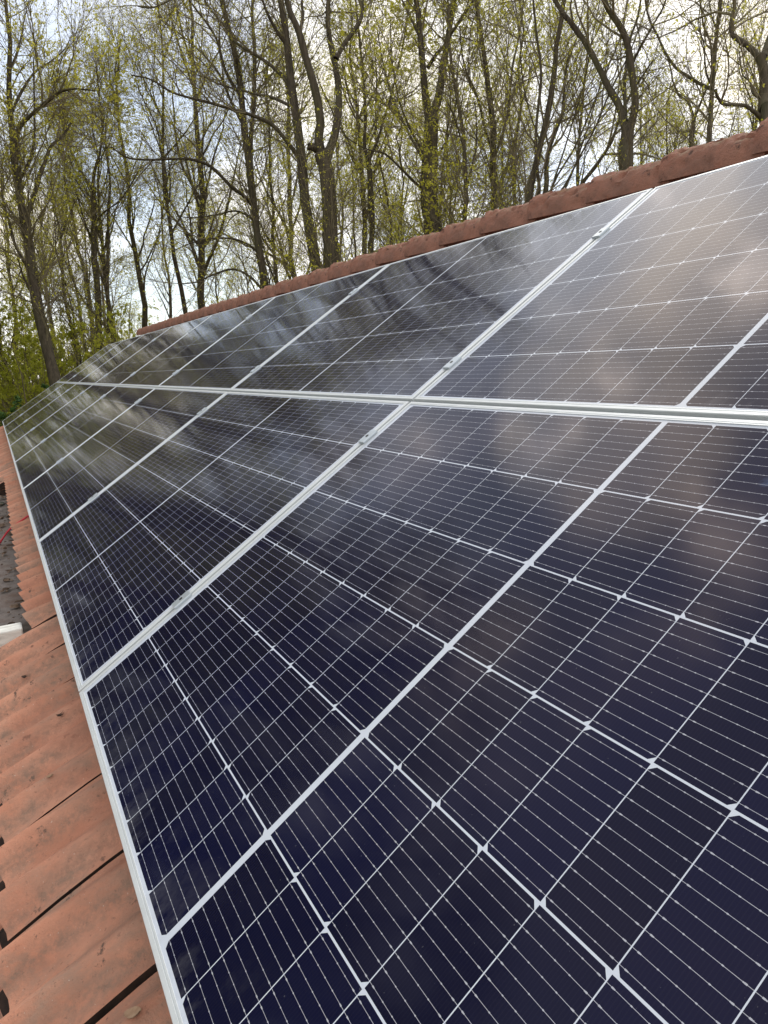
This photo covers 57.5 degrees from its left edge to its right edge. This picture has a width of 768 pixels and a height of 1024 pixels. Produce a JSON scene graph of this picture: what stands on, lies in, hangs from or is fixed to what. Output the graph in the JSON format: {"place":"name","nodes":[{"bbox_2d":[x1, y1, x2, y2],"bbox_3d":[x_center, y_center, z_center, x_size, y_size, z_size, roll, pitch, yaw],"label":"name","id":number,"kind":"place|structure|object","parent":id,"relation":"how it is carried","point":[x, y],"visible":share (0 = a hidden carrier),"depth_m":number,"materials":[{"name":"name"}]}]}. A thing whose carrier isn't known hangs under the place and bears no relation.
{"place":"outdoors","nodes":[
{"label":"outdoors","id":0,"kind":"place"},
{"bbox_2d":[0,515,28,543],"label":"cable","id":1,"kind":"object","parent":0,"point":[9,529],"visible":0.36,"depth_m":4.22,"materials":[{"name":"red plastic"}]},
{"bbox_2d":[0,0,767,377],"label":"sky","id":2,"kind":"structure","parent":0,"point":[50,28],"materials":[{"name":"white"}]},
{"bbox_3d":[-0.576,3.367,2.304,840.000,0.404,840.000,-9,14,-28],"label":"ground","id":3,"kind":"structure","parent":0,"visible":0},
{"bbox_2d":[2,250,36,367],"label":"forest tree","id":4,"kind":"object","parent":3,"relation":"on","point":[19,305],"visible":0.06,"depth_m":52.99,"materials":[{"name":"green plant"}]},
{"bbox_2d":[0,383,49,425],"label":"evergreen shrub","id":5,"kind":"object","parent":3,"relation":"on","point":[12,409],"depth_m":16.10,"materials":[{"name":"green plant"}]},
{"bbox_2d":[0,100,51,361],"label":"forest tree","id":6,"kind":"object","parent":3,"relation":"on","point":[9,269],"visible":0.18,"depth_m":44.36,"materials":[{"name":"green plant"}]},
{"bbox_2d":[1,305,56,410],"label":"shrub","id":7,"kind":"object","parent":3,"relation":"on","point":[21,330],"visible":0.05,"depth_m":32.63,"materials":[{"name":"green plant"}]},
{"bbox_2d":[0,174,66,409],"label":"forest tree","id":8,"kind":"object","parent":3,"relation":"on","point":[2,338],"visible":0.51,"depth_m":25.22,"materials":[{"name":"green plant"}]},
{"bbox_2d":[0,149,67,348],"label":"forest tree","id":9,"kind":"object","parent":3,"relation":"on","point":[51,318],"visible":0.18,"depth_m":39.28,"materials":[{"name":"green plant"}]},
{"bbox_2d":[0,197,67,296],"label":"forest tree","id":10,"kind":"object","parent":3,"relation":"on","point":[24,252],"visible":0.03,"depth_m":56.42,"materials":[{"name":"green plant"}]},
{"bbox_2d":[0,275,73,421],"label":"shrub","id":11,"kind":"object","parent":3,"relation":"on","point":[2,346],"visible":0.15,"depth_m":23.08,"materials":[{"name":"green plant"}]},
{"bbox_2d":[0,93,103,359],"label":"forest tree","id":12,"kind":"object","parent":3,"relation":"on","point":[71,209],"visible":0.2,"depth_m":29.95,"materials":[{"name":"green plant"}]},
{"bbox_2d":[1,330,105,407],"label":"shrub","id":13,"kind":"object","parent":3,"relation":"on","point":[41,362],"depth_m":29.00,"materials":[{"name":"green plant"}]},
{"bbox_2d":[31,171,90,357],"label":"forest tree","id":14,"kind":"object","parent":3,"relation":"on","point":[76,275],"visible":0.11,"depth_m":44.36,"materials":[{"name":"green plant"}]},
{"bbox_2d":[1,63,122,349],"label":"forest tree","id":15,"kind":"object","parent":3,"relation":"on","point":[76,243],"visible":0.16,"depth_m":35.81,"materials":[{"name":"green plant"}]},
{"bbox_2d":[0,300,124,414],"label":"shrub","id":16,"kind":"object","parent":3,"relation":"on","point":[25,340],"visible":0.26,"depth_m":22.04,"materials":[{"name":"green plant"}]},
{"bbox_2d":[0,299,124,419],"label":"shrub","id":17,"kind":"object","parent":3,"relation":"on","point":[14,306],"visible":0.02,"depth_m":26.65,"materials":[{"name":"green plant"}]},
{"bbox_2d":[4,134,121,377],"bbox_3d":[-10.486,-6.382,23.323,3.029,11.311,3.651,-6,14,-7],"label":"forest tree","id":18,"kind":"object","parent":3,"relation":"on","point":[78,356],"visible":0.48,"depth_m":23.02,"materials":[{"name":"green plant"}]},
{"bbox_2d":[0,301,135,408],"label":"shrub","id":19,"kind":"object","parent":3,"relation":"on","point":[69,334],"visible":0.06,"depth_m":23.55,"materials":[{"name":"green plant"}]},
{"bbox_2d":[0,300,140,426],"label":"shrub","id":20,"kind":"object","parent":3,"relation":"on","point":[8,362],"visible":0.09,"depth_m":24.15,"materials":[{"name":"green plant"}]},
{"bbox_2d":[51,303,93,357],"bbox_3d":[-11.342,-5.731,30.468,7.144,6.814,5.368,-7,13,-20],"label":"shrub","id":21,"kind":"object","parent":3,"relation":"on","point":[58,338],"visible":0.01,"depth_m":30.21,"materials":[{"name":"green plant"}]},
{"bbox_2d":[0,0,148,385],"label":"oak tree","id":22,"kind":"object","parent":3,"relation":"on","point":[16,166],"visible":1,"depth_m":18.80,"materials":[{"name":"green plant"}]},
{"bbox_2d":[24,63,146,343],"bbox_3d":[-10.714,-8.707,26.104,4.172,14.693,5.300,-5,14,-12],"label":"forest tree","id":23,"kind":"object","parent":3,"relation":"on","point":[103,247],"visible":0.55,"depth_m":25.23,"materials":[{"name":"green plant"}]},
{"bbox_2d":[14,283,158,366],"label":"shrub","id":24,"kind":"object","parent":3,"relation":"on","point":[119,320],"visible":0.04,"depth_m":40.83,"materials":[{"name":"green plant"}]},
{"bbox_2d":[37,298,165,365],"bbox_3d":[-8.885,-4.182,24.045,4.954,6.288,6.593,-7,13,-18],"label":"shrub","id":25,"kind":"object","parent":3,"relation":"on","point":[90,325],"visible":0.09,"depth_m":21.41,"materials":[{"name":"green plant"}]},
{"bbox_2d":[23,11,191,350],"bbox_3d":[-10.022,-9.220,26.005,5.371,15.771,7.155,-9,14,-28],"label":"young oak","id":26,"kind":"object","parent":3,"relation":"on","point":[94,251],"visible":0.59,"depth_m":24.92,"materials":[{"name":"green plant"}]},
{"bbox_2d":[57,0,199,334],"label":"forest tree","id":27,"kind":"object","parent":3,"relation":"on","point":[139,275],"visible":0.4,"depth_m":27.98,"materials":[{"name":"green plant"}]},
{"bbox_2d":[99,248,158,340],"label":"forest tree","id":28,"kind":"object","parent":3,"relation":"on","point":[134,314],"visible":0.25,"depth_m":55.11,"materials":[{"name":"green plant"}]},
{"bbox_2d":[66,294,223,352],"bbox_3d":[-8.895,-5.282,28.382,6.907,6.587,5.190,-13,16,-40],"label":"shrub","id":29,"kind":"object","parent":3,"relation":"on","point":[202,299],"visible":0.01,"depth_m":27.66,"materials":[{"name":"green plant"}]},
{"bbox_2d":[126,145,196,318],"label":"forest tree","id":30,"kind":"object","parent":3,"relation":"on","point":[166,266],"visible":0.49,"depth_m":50.44,"materials":[{"name":"green plant"}]},
{"bbox_2d":[96,0,244,313],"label":"forest tree","id":31,"kind":"object","parent":3,"relation":"on","point":[165,190],"visible":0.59,"depth_m":26.25,"materials":[{"name":"green plant"}]},
{"bbox_2d":[113,0,261,308],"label":"forest tree","id":32,"kind":"object","parent":3,"relation":"on","point":[202,210],"visible":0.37,"depth_m":32.63,"materials":[{"name":"green plant"}]},
{"bbox_2d":[28,0,347,318],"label":"oak tree","id":33,"kind":"object","parent":3,"relation":"on","point":[247,149],"visible":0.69,"depth_m":24.76,"materials":[{"name":"green plant"}]},
{"bbox_2d":[160,120,235,298],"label":"forest tree","id":34,"kind":"object","parent":3,"relation":"on","point":[184,267],"visible":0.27,"depth_m":45.93,"materials":[{"name":"green plant"}]},
{"bbox_2d":[177,188,247,311],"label":"forest tree","id":35,"kind":"object","parent":3,"relation":"on","point":[216,283],"visible":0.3,"depth_m":44.36,"materials":[{"name":"green plant"}]},
{"bbox_2d":[7,174,420,360],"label":"wood","id":36,"kind":"object","parent":3,"relation":"on","point":[103,303],"visible":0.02,"depth_m":61.00,"materials":[{"name":"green plant"}]},
{"bbox_2d":[101,0,372,271],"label":"oak tree","id":37,"kind":"object","parent":3,"relation":"on","point":[290,80],"visible":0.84,"depth_m":22.84,"materials":[{"name":"green plant"}]},
{"bbox_2d":[210,197,271,296],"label":"forest tree","id":38,"kind":"object","parent":3,"relation":"on","point":[247,281],"visible":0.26,"depth_m":49.34,"materials":[{"name":"green plant"}]},
{"bbox_2d":[184,0,347,277],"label":"forest tree","id":39,"kind":"object","parent":3,"relation":"on","point":[296,184],"visible":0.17,"depth_m":37.65,"materials":[{"name":"green plant"}]},
{"bbox_2d":[200,6,342,292],"bbox_3d":[-4.696,-10.966,29.235,5.611,17.290,5.231,-11,15,-32],"label":"forest tree","id":40,"kind":"object","parent":3,"relation":"on","point":[268,265],"visible":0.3,"depth_m":28.51,"materials":[{"name":"green plant"}]},
{"bbox_2d":[236,0,414,290],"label":"oak tree","id":41,"kind":"object","parent":3,"relation":"on","point":[331,248],"visible":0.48,"depth_m":20.70,"materials":[{"name":"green plant"}]},
{"bbox_2d":[284,44,371,257],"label":"forest tree","id":42,"kind":"object","parent":3,"relation":"on","point":[329,94],"visible":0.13,"depth_m":41.82,"materials":[{"name":"green plant"}]},
{"bbox_2d":[313,128,397,261],"bbox_3d":[-1.623,-13.497,40.643,5.876,17.081,5.247,3,12,23],"label":"forest tree","id":43,"kind":"object","parent":3,"relation":"on","point":[348,233],"visible":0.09,"depth_m":39.83,"materials":[{"name":"green plant"}]},
{"bbox_2d":[299,0,428,254],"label":"forest tree","id":44,"kind":"object","parent":3,"relation":"on","point":[359,152],"visible":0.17,"depth_m":30.19,"materials":[{"name":"green plant"}]},
{"bbox_2d":[348,187,406,236],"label":"forest tree","id":45,"kind":"object","parent":3,"relation":"on","point":[381,208],"depth_m":48.28,"materials":[{"name":"green plant"}]},
{"bbox_2d":[291,0,464,257],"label":"young oak","id":46,"kind":"object","parent":3,"relation":"on","point":[369,194],"visible":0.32,"depth_m":24.96,"materials":[{"name":"green plant"}]},
{"bbox_2d":[319,0,442,254],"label":"forest tree","id":47,"kind":"object","parent":3,"relation":"on","point":[372,144],"visible":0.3,"depth_m":25.49,"materials":[{"name":"green plant"}]},
{"bbox_2d":[0,117,767,1023],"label":"house","id":48,"kind":"structure","parent":3,"relation":"on","point":[74,945],"depth_m":1.56,"materials":[{"name":"tile"}]},
{"bbox_2d":[0,495,23,627],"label":"roof litter","id":49,"kind":"object","parent":48,"relation":"on","point":[16,605],"visible":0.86,"depth_m":3.79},
{"bbox_2d":[2,382,63,426],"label":"solar panel","id":50,"kind":"object","parent":48,"relation":"attached to","point":[29,404],"visible":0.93,"depth_m":11.65,"materials":[{"name":"glass"}]},
{"bbox_2d":[4,383,76,434],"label":"solar panel","id":51,"kind":"object","parent":48,"relation":"attached to","point":[36,408],"visible":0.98,"depth_m":10.12,"materials":[{"name":"glass"}]},
{"bbox_2d":[6,383,92,445],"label":"solar panel","id":52,"kind":"object","parent":48,"relation":"attached to","point":[44,413],"visible":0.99,"depth_m":8.57,"materials":[{"name":"glass"}]},
{"bbox_2d":[9,384,115,461],"bbox_3d":[-3.312,-0.945,7.151,1.137,0.042,1.775,-43,27,-16],"label":"solar panel","id":53,"kind":"object","parent":48,"relation":"attached to","point":[55,422],"visible":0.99,"depth_m":7.03,"materials":[{"name":"glass"}]},
{"bbox_2d":[14,386,154,489],"bbox_3d":[-2.459,-0.656,5.634,1.137,0.042,1.775,-43,27,-16],"label":"solar panel","id":54,"kind":"object","parent":48,"relation":"attached to","point":[49,452],"visible":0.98,"depth_m":5.48,"materials":[{"name":"glass"}]},
{"bbox_2d":[57,341,121,382],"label":"solar panel","id":55,"kind":"object","parent":48,"relation":"attached to","point":[85,364],"visible":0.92,"depth_m":11.95,"materials":[{"name":"glass"}]},
{"bbox_2d":[66,335,142,382],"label":"solar panel","id":56,"kind":"object","parent":48,"relation":"attached to","point":[101,361],"visible":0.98,"depth_m":10.43,"materials":[{"name":"glass"}]},
{"bbox_2d":[22,388,226,542],"bbox_3d":[-1.606,-0.367,4.117,1.137,0.042,1.775,-43,27,-16],"label":"solar panel","id":57,"kind":"object","parent":48,"relation":"attached to","point":[59,492],"visible":0.98,"depth_m":3.90,"materials":[{"name":"glass"}]},
{"bbox_2d":[78,326,171,383],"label":"solar panel","id":58,"kind":"object","parent":48,"relation":"attached to","point":[119,358],"visible":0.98,"depth_m":8.89,"materials":[{"name":"glass"}]},
{"bbox_2d":[123,1006,141,1018],"bbox_3d":[-0.343,0.685,0.959,0.030,0.005,0.014,-26,27,19],"label":"fallen leaf","id":59,"kind":"object","parent":48,"relation":"on","point":[132,1012],"visible":1,"depth_m":0.96,"materials":[{"name":"beige plant"}]},
{"bbox_2d":[95,315,211,385],"bbox_3d":[-2.502,-1.695,7.464,1.137,0.043,1.775,-43,27,-16],"label":"solar panel","id":60,"kind":"object","parent":48,"relation":"attached to","point":[143,356],"visible":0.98,"depth_m":7.35,"materials":[{"name":"glass"}]},
{"bbox_2d":[119,297,274,387],"bbox_3d":[-1.649,-1.406,5.947,1.137,0.043,1.775,-43,27,-16],"label":"solar panel","id":61,"kind":"object","parent":48,"relation":"attached to","point":[179,354],"visible":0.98,"depth_m":5.80,"materials":[{"name":"glass"}]},
{"bbox_2d":[37,392,409,691],"bbox_3d":[-0.753,-0.079,2.600,1.137,0.042,1.775,-43,27,-16],"label":"solar panel","id":62,"kind":"object","parent":48,"relation":"attached to","point":[131,555],"visible":0.99,"depth_m":2.26,"materials":[{"name":"glass"}]},
{"bbox_2d":[158,264,388,391],"bbox_3d":[-0.795,-1.117,4.430,1.137,0.043,1.775,-43,27,-16],"label":"solar panel","id":63,"kind":"object","parent":48,"relation":"attached to","point":[231,359],"visible":0.98,"depth_m":4.23,"materials":[{"name":"glass"}]},
{"bbox_2d":[79,402,767,1023],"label":"solar panel","id":64,"kind":"object","parent":48,"relation":"attached to","point":[419,712],"visible":1,"depth_m":0.93,"materials":[{"name":"glass"}]},
{"bbox_2d":[230,188,652,401],"bbox_3d":[0.058,-0.828,2.913,1.137,0.043,1.775,-43,27,-16],"label":"solar panel","id":65,"kind":"object","parent":48,"relation":"attached to","point":[408,329],"visible":0.98,"depth_m":2.61,"materials":[{"name":"glass"}]},
{"bbox_2d":[414,155,767,420],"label":"solar panel","id":66,"kind":"object","parent":48,"relation":"attached to","point":[654,301],"visible":1,"depth_m":1.65,"materials":[{"name":"glass"}]},
{"bbox_2d":[348,79,423,243],"bbox_3d":[0.663,-11.632,32.950,5.059,16.469,5.666,-3,13,4],"label":"forest tree","id":67,"kind":"object","parent":3,"relation":"on","point":[395,191],"visible":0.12,"depth_m":31.86,"materials":[{"name":"green plant"}]},
{"bbox_2d":[288,0,528,252],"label":"oak tree","id":68,"kind":"object","parent":3,"relation":"on","point":[428,118],"visible":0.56,"depth_m":20.41,"materials":[{"name":"green plant"}]},
{"bbox_2d":[398,67,472,231],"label":"forest tree","id":69,"kind":"object","parent":3,"relation":"on","point":[422,143],"visible":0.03,"depth_m":57.24,"materials":[{"name":"green plant"}]},
{"bbox_2d":[349,0,523,247],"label":"forest tree","id":70,"kind":"object","parent":3,"relation":"on","point":[447,128],"visible":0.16,"depth_m":22.98,"materials":[{"name":"green plant"}]},
{"bbox_2d":[389,56,484,219],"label":"forest tree","id":71,"kind":"object","parent":3,"relation":"on","point":[443,123],"visible":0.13,"depth_m":44.18,"materials":[{"name":"green plant"}]},
{"bbox_2d":[354,0,560,242],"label":"young oak","id":72,"kind":"object","parent":3,"relation":"on","point":[453,81],"visible":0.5,"depth_m":19.64,"materials":[{"name":"green plant"}]},
{"bbox_2d":[394,0,616,241],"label":"young oak","id":73,"kind":"object","parent":3,"relation":"on","point":[492,168],"visible":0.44,"depth_m":21.64,"materials":[{"name":"green plant"}]},
{"bbox_2d":[455,14,559,209],"bbox_3d":[6.688,-16.330,39.866,6.272,22.255,6.913,7,17,32],"label":"forest tree","id":74,"kind":"object","parent":3,"relation":"on","point":[512,44],"visible":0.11,"depth_m":37.63,"materials":[{"name":"green plant"}]},
{"bbox_2d":[441,0,581,218],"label":"forest tree","id":75,"kind":"object","parent":3,"relation":"on","point":[501,51],"visible":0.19,"depth_m":24.50,"materials":[{"name":"green plant"}]},
{"bbox_2d":[439,0,760,212],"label":"beech tree","id":76,"kind":"object","parent":3,"relation":"on","point":[529,189],"visible":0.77,"depth_m":18.75,"materials":[{"name":"green plant"}]},
{"bbox_2d":[447,0,762,190],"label":"oak tree","id":77,"kind":"object","parent":3,"relation":"on","point":[625,155],"visible":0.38,"depth_m":16.88,"materials":[{"name":"green plant"}]},
{"bbox_2d":[532,0,679,185],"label":"forest tree","id":78,"kind":"object","parent":3,"relation":"on","point":[579,143],"visible":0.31,"depth_m":28.32,"materials":[{"name":"green plant"}]},
{"bbox_2d":[585,33,688,174],"bbox_3d":[12.396,-13.859,35.677,5.752,18.519,5.219,3,15,15],"label":"forest tree","id":79,"kind":"object","parent":3,"relation":"on","point":[641,157],"visible":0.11,"depth_m":34.05,"materials":[{"name":"green plant"}]},
{"bbox_2d":[633,63,707,164],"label":"forest tree","id":80,"kind":"object","parent":3,"relation":"on","point":[667,119],"visible":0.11,"depth_m":26.63,"materials":[{"name":"green plant"}]},
{"bbox_2d":[582,0,766,152],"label":"young oak","id":81,"kind":"object","parent":3,"relation":"on","point":[712,78],"visible":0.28,"depth_m":17.00,"materials":[{"name":"green plant"}]},
{"bbox_2d":[649,86,705,156],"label":"forest tree","id":82,"kind":"object","parent":3,"relation":"on","point":[683,127],"visible":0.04,"depth_m":43.62,"materials":[{"name":"green plant"}]},
{"bbox_2d":[593,0,767,161],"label":"oak tree","id":83,"kind":"object","parent":3,"relation":"on","point":[761,63],"visible":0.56,"depth_m":13.93,"materials":[{"name":"green plant"}]},
{"bbox_2d":[607,0,759,163],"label":"young oak","id":84,"kind":"object","parent":3,"relation":"on","point":[693,132],"visible":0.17,"depth_m":17.69,"materials":[{"name":"green plant"}]},
{"bbox_2d":[707,0,767,137],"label":"forest tree","id":85,"kind":"object","parent":3,"relation":"on","point":[755,23],"visible":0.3,"depth_m":23.20,"materials":[{"name":"green plant"}]},
{"bbox_2d":[728,13,767,132],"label":"forest tree","id":86,"kind":"object","parent":3,"relation":"on","point":[753,66],"visible":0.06,"depth_m":37.08,"materials":[{"name":"green plant"}]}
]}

